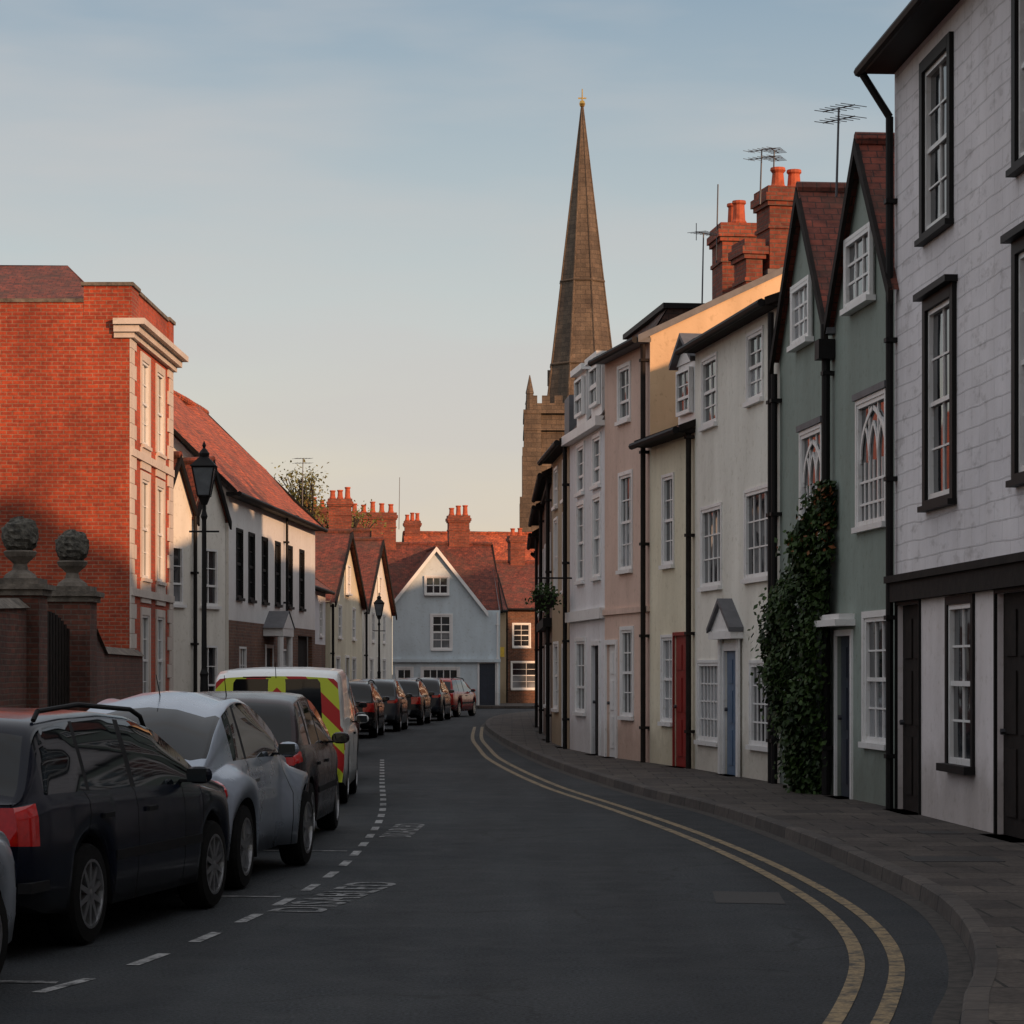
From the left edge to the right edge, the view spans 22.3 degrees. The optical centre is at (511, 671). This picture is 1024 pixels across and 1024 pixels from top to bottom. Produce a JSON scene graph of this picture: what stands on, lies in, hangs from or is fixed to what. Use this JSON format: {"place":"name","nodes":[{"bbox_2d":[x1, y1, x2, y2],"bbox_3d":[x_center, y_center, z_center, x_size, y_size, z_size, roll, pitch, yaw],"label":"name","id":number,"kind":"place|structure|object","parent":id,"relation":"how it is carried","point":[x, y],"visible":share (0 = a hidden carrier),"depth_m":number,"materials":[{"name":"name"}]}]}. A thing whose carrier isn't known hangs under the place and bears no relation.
{"place":"outdoors","nodes":[
{"label":"outdoors","id":0,"kind":"place"},
{"bbox_2d":[0,0,910,674],"label":"sky","id":1,"kind":"structure","parent":0,"point":[349,218],"materials":[{"name":"blue"}]},
{"bbox_2d":[0,709,995,1023],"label":"road","id":2,"kind":"structure","parent":0,"point":[508,899],"depth_m":17.15,"materials":[{"name":"grey asphalt"}]},
{"bbox_2d":[0,831,15,972],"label":"parked hatchback","id":3,"kind":"object","parent":2,"relation":"on","point":[7,893],"visible":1,"depth_m":13.90,"materials":[{"name":"silver paint"}]},
{"bbox_2d":[0,598,143,707],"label":"wall","id":4,"kind":"structure","parent":2,"relation":"on","point":[119,673],"depth_m":34.42,"materials":[{"name":"brick"}]},
{"bbox_2d":[0,282,175,691],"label":"walls","id":5,"kind":"structure","parent":2,"relation":"on","point":[64,414],"depth_m":51.00,"materials":[{"name":"red brick"}]},
{"bbox_2d":[0,265,83,297],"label":"roof","id":6,"kind":"structure","parent":5,"relation":"on","point":[40,281],"depth_m":53.21,"materials":[{"name":"red tile"}]},
{"bbox_2d":[113,318,188,690],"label":"trim","id":7,"kind":"structure","parent":5,"relation":"attached to","point":[154,342],"depth_m":52.52,"materials":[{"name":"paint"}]},
{"bbox_2d":[140,351,166,692],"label":"windows","id":8,"kind":"structure","parent":5,"relation":"attached to","point":[145,498],"depth_m":53.54,"materials":[{"name":"white paint"}]},
{"bbox_2d":[0,702,229,943],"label":"parked estate car","id":9,"kind":"object","parent":2,"relation":"on","point":[99,812],"visible":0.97,"depth_m":16.44,"materials":[{"name":"blue paint"}]},
{"bbox_2d":[0,760,385,991],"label":"parking bay marking","id":10,"kind":"object","parent":2,"relation":"on","point":[212,934],"visible":0.98,"depth_m":17.94,"materials":[{"name":"white paint"}]},
{"bbox_2d":[87,675,313,888],"bbox_3d":[-2.763,0.860,21.703,1.790,1.677,4.280,0,0,6],"label":"parked rounded car","id":11,"kind":"object","parent":2,"relation":"on","point":[236,749],"visible":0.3,"depth_m":20.84,"materials":[{"name":"silver paint"}]},
{"bbox_2d":[195,675,348,837],"bbox_3d":[-2.760,0.866,26.737,2.080,1.665,4.400,0,0,2],"label":"parked hatchback","id":12,"kind":"object","parent":2,"relation":"on","point":[294,718],"visible":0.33,"depth_m":25.61,"materials":[{"name":"red paint"}]},
{"bbox_2d":[215,664,368,802],"bbox_3d":[-3.001,0.787,34.534,2.120,1.822,5.291,0,0,-1],"label":"visibility van","id":13,"kind":"object","parent":2,"relation":"on","point":[326,692],"visible":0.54,"depth_m":32.88,"materials":[{"name":"white paint"}]},
{"bbox_2d":[269,882,394,911],"bbox_3d":[-1.314,1.695,19.659,0.404,0.001,2.619,0,0,10],"label":"road lettering","id":14,"kind":"object","parent":2,"relation":"on","point":[338,898],"visible":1,"depth_m":19.69,"materials":[{"name":"paint"}]},
{"bbox_2d":[274,459,392,533],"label":"tree","id":15,"kind":"object","parent":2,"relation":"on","point":[308,497],"visible":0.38,"depth_m":118.34,"materials":[{"name":"green plant"}]},
{"bbox_2d":[349,679,389,737],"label":"parked estate car","id":16,"kind":"object","parent":2,"relation":"on","point":[368,693],"visible":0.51,"depth_m":66.32,"materials":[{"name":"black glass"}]},
{"bbox_2d":[349,678,411,730],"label":"parked hatchback","id":17,"kind":"object","parent":2,"relation":"on","point":[395,710],"visible":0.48,"depth_m":73.61,"materials":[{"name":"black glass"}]},
{"bbox_2d":[375,676,434,724],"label":"parked estate car","id":18,"kind":"object","parent":2,"relation":"on","point":[419,705],"visible":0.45,"depth_m":82.35,"materials":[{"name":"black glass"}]},
{"bbox_2d":[402,677,453,720],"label":"parked hatchback","id":19,"kind":"object","parent":2,"relation":"on","point":[440,698],"visible":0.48,"depth_m":89.72,"materials":[{"name":"metal"}]},
{"bbox_2d":[431,675,475,716],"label":"parked estate car","id":20,"kind":"object","parent":2,"relation":"on","point":[463,696],"visible":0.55,"depth_m":97.86,"materials":[{"name":"red metal"}]},
{"bbox_2d":[497,572,507,702],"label":"ochre shop","id":21,"kind":"structure","parent":2,"relation":"on","point":[503,659],"depth_m":131.58,"materials":[{"name":"yellow paint"}]},
{"bbox_2d":[495,528,534,702],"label":"brick shop","id":22,"kind":"structure","parent":2,"relation":"on","point":[516,571],"depth_m":136.38,"materials":[{"name":"red brick"}]},
{"bbox_2d":[511,623,534,689],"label":"windows","id":23,"kind":"structure","parent":22,"relation":"in","point":[522,672],"depth_m":136.29,"materials":[{"name":"white paint"}]},
{"bbox_2d":[471,727,864,1023],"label":"double yellow line","id":24,"kind":"object","parent":2,"relation":"on","point":[839,1011],"visible":1,"depth_m":17.45,"materials":[{"name":"paint"}]},
{"bbox_2d":[480,727,904,1023],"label":"double yellow line","id":25,"kind":"object","parent":2,"relation":"on","point":[885,1011],"visible":1,"depth_m":17.45,"materials":[{"name":"paint"}]},
{"bbox_2d":[481,723,971,1023],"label":"gutter grit","id":26,"kind":"object","parent":2,"relation":"on","point":[949,1009],"visible":0.92,"depth_m":17.68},
{"bbox_2d":[713,891,784,903],"bbox_3d":[1.775,1.696,19.550,0.504,0.001,1.076,0,0,3],"label":"road repair patch","id":27,"kind":"object","parent":2,"relation":"on","point":[748,897],"visible":1,"depth_m":19.54,"materials":[{"name":"asphalt"}]},
{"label":"walls","id":28,"kind":"object","parent":2,"relation":"on","visible":0},
{"bbox_2d":[402,531,534,560],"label":"roof","id":29,"kind":"structure","parent":28,"relation":"on","point":[497,539],"depth_m":153.46,"materials":[{"name":"red ceramic"}]},
{"bbox_2d":[403,513,421,536],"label":"chimney","id":30,"kind":"object","parent":29,"relation":"on","point":[411,526],"visible":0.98,"depth_m":153.26,"materials":[{"name":"brick"}]},
{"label":"walls","id":31,"kind":"object","parent":2,"relation":"on","visible":0},
{"bbox_2d":[326,528,370,536],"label":"roof","id":32,"kind":"structure","parent":31,"relation":"on","point":[363,532],"depth_m":116.38,"materials":[{"name":"red ceramic"}]},
{"bbox_2d":[327,487,352,528],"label":"chimney","id":33,"kind":"object","parent":32,"relation":"on","point":[339,514],"visible":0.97,"depth_m":115.58,"materials":[{"name":"brick"}]},
{"bbox_2d":[476,703,534,708],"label":"pavement","id":34,"kind":"structure","parent":0,"point":[516,706],"depth_m":119.60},
{"bbox_2d":[393,552,499,704],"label":"walls","id":35,"kind":"structure","parent":34,"relation":"on","point":[474,631],"depth_m":122.34,"materials":[{"name":"paint"}]},
{"bbox_2d":[395,575,459,678],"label":"windows","id":36,"kind":"structure","parent":35,"relation":"attached to","point":[441,631],"depth_m":122.29,"materials":[{"name":"white paint"}]},
{"bbox_2d":[386,541,502,615],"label":"roof","id":37,"kind":"structure","parent":35,"relation":"on","point":[472,567],"depth_m":124.94,"materials":[{"name":"red tile"}]},
{"bbox_2d":[351,501,471,549],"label":"chimney","id":38,"kind":"object","parent":37,"relation":"on","point":[458,529],"visible":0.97,"depth_m":125.80,"materials":[{"name":"brick"}]},
{"bbox_2d":[393,659,500,661],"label":"trim","id":39,"kind":"structure","parent":35,"relation":"attached to","point":[446,660],"depth_m":122.19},
{"bbox_2d":[477,662,496,704],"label":"door","id":40,"kind":"structure","parent":35,"relation":"attached to","point":[486,683],"depth_m":122.65,"materials":[{"name":"wood"}]},
{"bbox_2d":[519,89,611,531],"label":"church tower with spire","id":41,"kind":"structure","parent":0,"point":[582,332],"depth_m":185.47,"materials":[{"name":"stone"}]},
{"bbox_2d":[485,711,1023,1023],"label":"pavement","id":42,"kind":"structure","parent":0,"point":[978,907],"depth_m":24.34,"materials":[{"name":"stone"}]},
{"bbox_2d":[538,542,538,648],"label":"walls","id":43,"kind":"structure","parent":42,"relation":"on","point":[538,564],"depth_m":76.52,"materials":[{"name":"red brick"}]},
{"bbox_2d":[534,537,538,727],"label":"pipes","id":44,"kind":"object","parent":43,"relation":"attached to","point":[536,650],"visible":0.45,"depth_m":73.58,"materials":[{"name":"metal"}]},
{"bbox_2d":[542,512,543,732],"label":"walls","id":45,"kind":"structure","parent":42,"relation":"on","point":[543,617],"depth_m":67.16,"materials":[{"name":"brown brick"}]},
{"bbox_2d":[538,510,543,733],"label":"pipes","id":46,"kind":"object","parent":45,"relation":"attached to","point":[540,646],"visible":0.76,"depth_m":66.08,"materials":[{"name":"metal"}]},
{"bbox_2d":[544,485,551,741],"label":"walls","id":47,"kind":"structure","parent":42,"relation":"on","point":[551,627],"depth_m":59.29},
{"bbox_2d":[531,467,551,502],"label":"roof","id":48,"kind":"structure","parent":47,"relation":"on","point":[541,478],"depth_m":60.05,"materials":[{"name":"brown ceramic"}]},
{"bbox_2d":[545,479,551,742],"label":"pipes","id":49,"kind":"object","parent":47,"relation":"attached to","point":[548,500],"visible":0.84,"depth_m":57.98,"materials":[{"name":"black metal"}]},
{"bbox_2d":[552,446,569,748],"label":"walls","id":50,"kind":"structure","parent":42,"relation":"on","point":[557,626],"depth_m":55.48,"materials":[{"name":"beige paint"}]},
{"bbox_2d":[537,438,567,465],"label":"roof","id":51,"kind":"structure","parent":50,"relation":"on","point":[552,453],"depth_m":55.16,"materials":[{"name":"brown ceramic"}]},
{"bbox_2d":[565,395,576,434],"bbox_3d":[1.859,-5.350,55.104,1.400,0.900,1.200,0,0,-3],"label":"dormer","id":52,"kind":"object","parent":51,"relation":"on","point":[570,422],"visible":0.23,"depth_m":54.47,"materials":[{"name":"paint"}]},
{"bbox_2d":[551,460,562,711],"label":"windows","id":53,"kind":"structure","parent":50,"relation":"attached to","point":[555,583],"depth_m":57.09,"materials":[{"name":"white paint"}]},
{"bbox_2d":[562,447,569,748],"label":"pipes","id":54,"kind":"object","parent":50,"relation":"attached to","point":[565,484],"visible":0.94,"depth_m":53.13,"materials":[{"name":"black metal"}]},
{"bbox_2d":[570,425,604,755],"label":"walls","id":55,"kind":"structure","parent":42,"relation":"on","point":[588,595],"depth_m":50.65,"materials":[{"name":"paint"}]},
{"bbox_2d":[525,577,571,616],"bbox_3d":[0.640,-1.510,52.718,0.914,0.814,0.767,0,0,35],"label":"hanging basket","id":56,"kind":"object","parent":55,"relation":"attached to","point":[544,600],"visible":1,"depth_m":52.60,"materials":[{"name":"green plant"}]},
{"bbox_2d":[561,415,604,622],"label":"trim","id":57,"kind":"structure","parent":55,"relation":"attached to","point":[585,429],"depth_m":50.22,"materials":[{"name":"white paint"}]},
{"bbox_2d":[572,364,600,715],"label":"windows","id":58,"kind":"structure","parent":55,"relation":"attached to","point":[579,646],"depth_m":51.00,"materials":[{"name":"white paint"}]},
{"bbox_2d":[587,640,600,755],"bbox_3d":[1.565,0.555,49.538,0.280,2.290,1.080,0,0,-7],"label":"door","id":59,"kind":"structure","parent":55,"relation":"attached to","point":[597,701],"depth_m":49.71,"materials":[{"name":"black paint"}]},
{"bbox_2d":[574,303,704,428],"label":"roof","id":60,"kind":"structure","parent":55,"relation":"on","point":[661,313],"depth_m":49.02,"materials":[{"name":"brown ceramic"}]},
{"bbox_2d":[570,351,605,426],"bbox_3d":[2.079,-5.435,50.531,1.420,1.170,3.450,0,0,-7],"label":"dormer","id":61,"kind":"object","parent":60,"relation":"on","point":[579,370],"visible":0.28,"depth_m":50.68,"materials":[{"name":"white paint"}]},
{"bbox_2d":[707,200,756,299],"bbox_3d":[4.427,-7.873,50.992,1.285,2.346,3.226,0,0,0],"label":"chimney","id":62,"kind":"object","parent":60,"relation":"on","point":[735,228],"visible":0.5,"depth_m":49.50,"materials":[{"name":"brick"}]},
{"bbox_2d":[650,433,694,768],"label":"walls","id":63,"kind":"structure","parent":42,"relation":"on","point":[667,601],"depth_m":43.97,"materials":[{"name":"beige paint"}]},
{"bbox_2d":[628,419,695,449],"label":"roof","id":64,"kind":"structure","parent":63,"relation":"on","point":[667,435],"depth_m":43.17,"materials":[{"name":"black ceramic"}]},
{"bbox_2d":[669,333,700,424],"bbox_3d":[3.784,-4.825,43.175,2.080,1.550,1.360,0,0,-11],"label":"dormer","id":65,"kind":"object","parent":64,"relation":"on","point":[681,361],"visible":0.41,"depth_m":42.99,"materials":[{"name":"white paint"}]},
{"bbox_2d":[657,366,692,726],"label":"windows","id":66,"kind":"structure","parent":63,"relation":"attached to","point":[684,391],"depth_m":44.04,"materials":[{"name":"white paint"}]},
{"bbox_2d":[669,632,685,767],"bbox_3d":[2.780,0.520,43.096,0.280,2.360,1.040,0,0,-11],"label":"door","id":67,"kind":"structure","parent":63,"relation":"attached to","point":[680,706],"depth_m":43.28,"materials":[{"name":"wood"}]},
{"bbox_2d":[684,433,694,768],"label":"pipes","id":68,"kind":"object","parent":63,"relation":"attached to","point":[688,535],"visible":0.96,"depth_m":42.32,"materials":[{"name":"black metal"}]},
{"bbox_2d":[605,274,781,762],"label":"walls","id":69,"kind":"structure","parent":42,"relation":"on","point":[622,590],"depth_m":46.14,"materials":[{"name":"paint"}]},
{"bbox_2d":[603,639,617,757],"bbox_3d":[1.799,0.555,47.961,0.280,2.290,0.930,0,0,-11],"label":"door","id":70,"kind":"structure","parent":69,"relation":"attached to","point":[612,702],"depth_m":48.11,"materials":[{"name":"white paint"}]},
{"bbox_2d":[614,361,633,720],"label":"windows","id":71,"kind":"structure","parent":69,"relation":"attached to","point":[625,566],"depth_m":47.06,"materials":[{"name":"white paint"}]},
{"bbox_2d":[639,344,649,762],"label":"pipes","id":72,"kind":"object","parent":69,"relation":"attached to","point":[643,543],"visible":0.87,"depth_m":45.24,"materials":[{"name":"black metal"}]},
{"bbox_2d":[588,267,782,365],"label":"roof","id":73,"kind":"structure","parent":69,"relation":"on","point":[622,349],"depth_m":45.48,"materials":[{"name":"brown ceramic"}]},
{"bbox_2d":[728,167,800,289],"bbox_3d":[4.835,-7.700,46.460,1.755,2.600,0.980,0,0,-11],"label":"chimney","id":74,"kind":"object","parent":73,"relation":"on","point":[761,255],"visible":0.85,"depth_m":46.03,"materials":[{"name":"brick"}]},
{"bbox_2d":[695,308,779,782],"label":"walls","id":75,"kind":"structure","parent":42,"relation":"on","point":[731,456],"depth_m":39.55,"materials":[{"name":"white paint"}]},
{"bbox_2d":[706,598,743,776],"bbox_3d":[3.296,0.290,39.709,0.330,2.820,1.540,0,0,-8],"label":"door","id":76,"kind":"structure","parent":75,"relation":"attached to","point":[724,622],"depth_m":39.77,"materials":[{"name":"wood"}]},
{"bbox_2d":[675,292,778,355],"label":"roof","id":77,"kind":"structure","parent":75,"relation":"on","point":[758,308],"depth_m":38.78,"materials":[{"name":"brown ceramic"}]},
{"bbox_2d":[694,325,767,751],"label":"windows","id":78,"kind":"structure","parent":75,"relation":"attached to","point":[755,536],"depth_m":38.87,"materials":[{"name":"white paint"}]},
{"bbox_2d":[766,312,778,782],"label":"pipes","id":79,"kind":"object","parent":75,"relation":"attached to","point":[770,325],"visible":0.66,"depth_m":36.87,"materials":[{"name":"black metal"}]},
{"bbox_2d":[747,478,837,794],"bbox_3d":[3.550,-0.389,34.338,0.922,4.196,2.912,0,0,-6],"label":"climbing ivy","id":80,"kind":"object","parent":42,"relation":"on","point":[802,767],"visible":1,"depth_m":33.59,"materials":[{"name":"green plant"}]},
{"bbox_2d":[780,180,894,807],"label":"walls","id":81,"kind":"structure","parent":42,"relation":"on","point":[858,564],"depth_m":32.59,"materials":[{"name":"green paint"}]},
{"bbox_2d":[769,324,834,794],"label":"pipes","id":82,"kind":"object","parent":81,"relation":"attached to","point":[825,351],"visible":0.69,"depth_m":33.29,"materials":[{"name":"black metal"}]},
{"bbox_2d":[769,132,898,373],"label":"roof","id":83,"kind":"structure","parent":81,"relation":"on","point":[821,215],"depth_m":33.57,"materials":[{"name":"red tile"}]},
{"bbox_2d":[814,103,866,196],"bbox_3d":[4.040,-6.461,32.286,0.399,1.123,0.639,0,0,-35],"label":"tv aerial","id":84,"kind":"object","parent":83,"relation":"attached to","point":[838,118],"visible":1,"depth_m":32.29,"materials":[{"name":"metal"}]},
{"bbox_2d":[814,613,854,798],"bbox_3d":[4.102,0.490,32.691,0.360,2.420,1.220,0,0,-5],"label":"door","id":85,"kind":"structure","parent":81,"relation":"attached to","point":[845,717],"depth_m":32.75,"materials":[{"name":"wood"}]},
{"bbox_2d":[787,222,885,750],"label":"windows","id":86,"kind":"structure","parent":81,"relation":"attached to","point":[870,402],"depth_m":31.58,"materials":[{"name":"white paint"}]},
{"bbox_2d":[895,0,1023,839],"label":"walls","id":87,"kind":"structure","parent":42,"relation":"on","point":[983,518],"depth_m":26.52,"materials":[{"name":"white paint"}]},
{"bbox_2d":[860,72,897,808],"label":"pipes","id":88,"kind":"object","parent":87,"relation":"attached to","point":[890,201],"visible":0.91,"depth_m":29.96,"materials":[{"name":"black metal"}]},
{"bbox_2d":[854,0,959,76],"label":"roof","id":89,"kind":"structure","parent":87,"relation":"on","point":[910,29],"depth_m":28.32,"materials":[{"name":"brown ceramic"}]},
{"bbox_2d":[884,552,1023,602],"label":"trim","id":90,"kind":"structure","parent":87,"relation":"attached to","point":[996,572],"depth_m":26.44,"materials":[{"name":"black wood"}]},
{"bbox_2d":[913,0,1023,774],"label":"windows","id":91,"kind":"structure","parent":87,"relation":"attached to","point":[937,298],"depth_m":27.21,"materials":[{"name":"white paint"}]},
{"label":"pavement","id":92,"kind":"structure","parent":0,"visible":0},
{"bbox_2d":[0,516,55,707],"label":"gate pier","id":93,"kind":"structure","parent":92,"relation":"on","point":[20,580],"depth_m":34.77,"materials":[{"name":"brick"}]},
{"bbox_2d":[47,611,69,709],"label":"timber gate","id":94,"kind":"structure","parent":92,"relation":"on","point":[58,661],"depth_m":37.07,"materials":[{"name":"black wood"}]},
{"bbox_2d":[47,529,104,710],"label":"gate pier","id":95,"kind":"structure","parent":92,"relation":"on","point":[73,600],"depth_m":37.89,"materials":[{"name":"brick"}]},
{"bbox_2d":[172,451,231,691],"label":"white gabled cottage","id":96,"kind":"structure","parent":92,"relation":"on","point":[187,581],"depth_m":58.49,"materials":[{"name":"paint"}]},
{"bbox_2d":[172,546,221,690],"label":"windows","id":97,"kind":"structure","parent":96,"relation":"in","point":[212,554],"depth_m":59.31,"materials":[{"name":"white paint"}]},
{"bbox_2d":[189,441,218,691],"bbox_3d":[-4.500,-0.900,38.000,0.440,4.960,0.380,0,0,0],"label":"street lamp","id":98,"kind":"object","parent":92,"relation":"on","point":[204,466],"visible":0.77,"depth_m":37.96,"materials":[{"name":"black metal"}]},
{"bbox_2d":[173,436,314,669],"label":"walls","id":99,"kind":"structure","parent":92,"relation":"on","point":[245,621],"depth_m":64.84,"materials":[{"name":"white paint"}]},
{"bbox_2d":[173,390,327,532],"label":"roof","id":100,"kind":"structure","parent":99,"relation":"on","point":[245,476],"depth_m":68.34,"materials":[{"name":"red tile"}]},
{"bbox_2d":[236,528,305,667],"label":"windows","id":101,"kind":"structure","parent":99,"relation":"attached to","point":[239,582],"depth_m":65.81,"materials":[{"name":"black glass"}]},
{"bbox_2d":[263,611,306,666],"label":"porch","id":102,"kind":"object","parent":99,"relation":"attached to","point":[279,625],"depth_m":66.04,"materials":[{"name":"grey paint"}]},
{"bbox_2d":[315,578,334,667],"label":"grey cottage","id":103,"kind":"structure","parent":92,"relation":"on","point":[321,589],"depth_m":85.75,"materials":[{"name":"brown paint"}]},
{"bbox_2d":[315,529,367,679],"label":"cream gable cottage","id":104,"kind":"structure","parent":92,"relation":"on","point":[337,569],"depth_m":92.20,"materials":[{"name":"white paint"}]},
{"bbox_2d":[335,565,356,679],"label":"windows","id":105,"kind":"structure","parent":104,"relation":"in","point":[348,568],"depth_m":92.98,"materials":[{"name":"white paint"}]},
{"bbox_2d":[354,537,396,678],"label":"white gable cottage","id":106,"kind":"structure","parent":92,"relation":"on","point":[374,565],"depth_m":103.71,"materials":[{"name":"paint"}]},
{"bbox_2d":[370,577,386,678],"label":"windows","id":107,"kind":"structure","parent":106,"relation":"in","point":[379,578],"depth_m":104.01,"materials":[{"name":"white paint"}]},
{"bbox_2d":[373,593,385,678],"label":"street lamp","id":108,"kind":"object","parent":92,"relation":"on","point":[379,604],"visible":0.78,"depth_m":88.95,"materials":[{"name":"metal"}]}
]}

